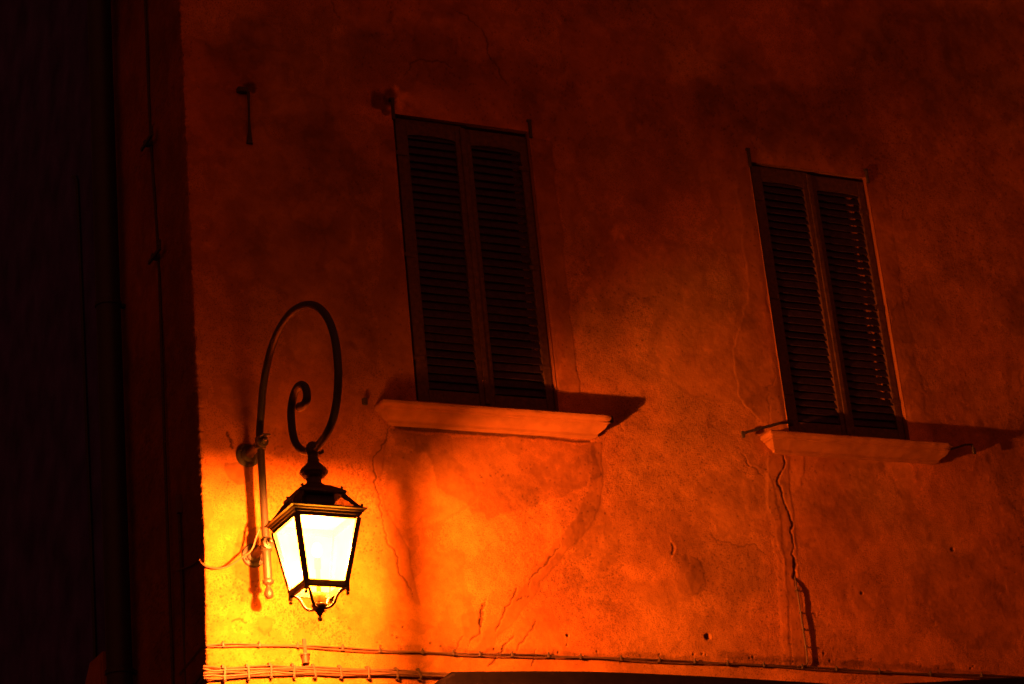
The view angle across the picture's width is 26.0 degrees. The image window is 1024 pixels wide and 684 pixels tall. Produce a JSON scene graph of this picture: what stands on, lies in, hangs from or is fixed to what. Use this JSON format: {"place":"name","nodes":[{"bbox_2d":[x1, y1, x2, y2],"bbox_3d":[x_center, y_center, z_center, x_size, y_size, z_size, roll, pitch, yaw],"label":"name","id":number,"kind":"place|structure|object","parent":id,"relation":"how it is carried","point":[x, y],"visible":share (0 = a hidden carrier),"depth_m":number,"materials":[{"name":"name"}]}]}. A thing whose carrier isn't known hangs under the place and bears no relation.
{"place":"outdoors","nodes":[
{"label":"outdoors","id":0,"kind":"place"},
{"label":"ground","id":1,"kind":"structure","parent":0,"visible":0},
{"bbox_2d":[0,0,105,683],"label":"neighbour house","id":2,"kind":"structure","parent":1,"relation":"on","point":[46,635],"depth_m":17.38,"materials":[{"name":"paint"}]},
{"bbox_2d":[71,175,96,659],"bbox_3d":[-3.077,0.941,15.991,0.028,4.892,0.283,5,-24,-26],"label":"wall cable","id":3,"kind":"object","parent":2,"relation":"attached to","point":[75,177],"depth_m":16.06,"materials":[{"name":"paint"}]},
{"bbox_2d":[85,651,106,683],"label":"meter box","id":4,"kind":"object","parent":2,"relation":"attached to","point":[96,670],"visible":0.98,"depth_m":15.09,"materials":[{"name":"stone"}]},
{"bbox_2d":[91,660,101,683],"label":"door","id":5,"kind":"structure","parent":4,"relation":"in","point":[96,675],"depth_m":15.10,"materials":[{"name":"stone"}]},
{"bbox_2d":[111,0,1023,683],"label":"plastered building","id":6,"kind":"structure","parent":1,"relation":"on","point":[691,330],"depth_m":15.37,"materials":[{"name":"paint"}]},
{"bbox_2d":[87,0,136,683],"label":"downpipe","id":7,"kind":"object","parent":6,"relation":"attached to","point":[109,305],"visible":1,"depth_m":15.20,"materials":[{"name":"metal"}]},
{"bbox_2d":[140,0,174,683],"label":"side cable","id":8,"kind":"object","parent":6,"relation":"attached to","point":[148,143],"visible":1,"depth_m":14.59,"materials":[{"name":"metal"}]},
{"bbox_2d":[177,514,185,683],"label":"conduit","id":9,"kind":"object","parent":6,"relation":"attached to","point":[181,573],"visible":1,"depth_m":13.76,"materials":[{"name":"metal"}]},
{"bbox_2d":[176,527,260,571],"bbox_3d":[-1.875,1.322,13.579,0.786,0.227,0.227,-22,-27,36],"label":"supply wire","id":10,"kind":"object","parent":6,"relation":"attached to","point":[229,565],"visible":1,"depth_m":13.44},
{"bbox_2d":[236,86,252,144],"bbox_3d":[-1.776,-1.506,14.752,0.096,0.411,0.067,5,-24,-26],"label":"iron anchor","id":11,"kind":"object","parent":6,"relation":"attached to","point":[241,90],"visible":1,"depth_m":14.77,"materials":[{"name":"black metal"}]},
{"bbox_2d":[236,301,367,620],"bbox_3d":[-1.282,0.758,13.074,0.458,1.980,1.579,5,-24,-26],"label":"street lamp","id":12,"kind":"object","parent":6,"relation":"attached to","point":[314,506],"visible":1,"depth_m":12.73,"materials":[{"name":"metal"}]},
{"bbox_2d":[300,638,309,663],"bbox_3d":[-1.261,1.880,13.498,0.060,0.160,0.064,5,-24,-26],"label":"wall bracket","id":13,"kind":"object","parent":6,"relation":"attached to","point":[304,655],"depth_m":13.46,"materials":[{"name":"metal"}]},
{"bbox_2d":[192,662,448,683],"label":"cable bundle","id":14,"kind":"object","parent":6,"relation":"attached to","point":[338,670],"visible":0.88,"depth_m":13.43,"materials":[{"name":"metal"}]},
{"bbox_2d":[362,97,613,438],"bbox_3d":[-0.296,-0.490,15.197,1.829,2.426,0.482,5,-24,-26],"label":"window","id":15,"kind":"structure","parent":6,"relation":"in","point":[471,337],"depth_m":15.13,"materials":[{"name":"paint"}]},
{"bbox_2d":[179,641,1023,677],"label":"telephone cable","id":16,"kind":"object","parent":6,"relation":"attached to","point":[512,654],"visible":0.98,"depth_m":14.28,"materials":[{"name":"metal"}]},
{"bbox_2d":[434,671,826,683],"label":"shop awning","id":17,"kind":"object","parent":6,"relation":"attached to","point":[525,677],"visible":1,"depth_m":13.90,"materials":[{"name":"metal"}]},
{"bbox_2d":[794,576,807,667],"bbox_3d":[1.949,1.912,15.180,0.109,0.650,0.041,5,-24,-26],"label":"drop cable","id":18,"kind":"object","parent":6,"relation":"attached to","point":[803,628],"visible":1,"depth_m":15.17,"materials":[{"name":"metal"}]},
{"bbox_2d":[741,148,975,464],"bbox_3d":[2.345,-0.244,16.466,2.009,2.433,0.481,5,-24,-26],"label":"window","id":19,"kind":"structure","parent":6,"relation":"in","point":[832,403],"depth_m":16.39,"materials":[{"name":"paint"}]},
{"bbox_2d":[901,677,1023,683],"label":"shop awning","id":20,"kind":"object","parent":6,"relation":"attached to","point":[1016,680],"visible":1,"depth_m":15.27,"materials":[{"name":"metal"}]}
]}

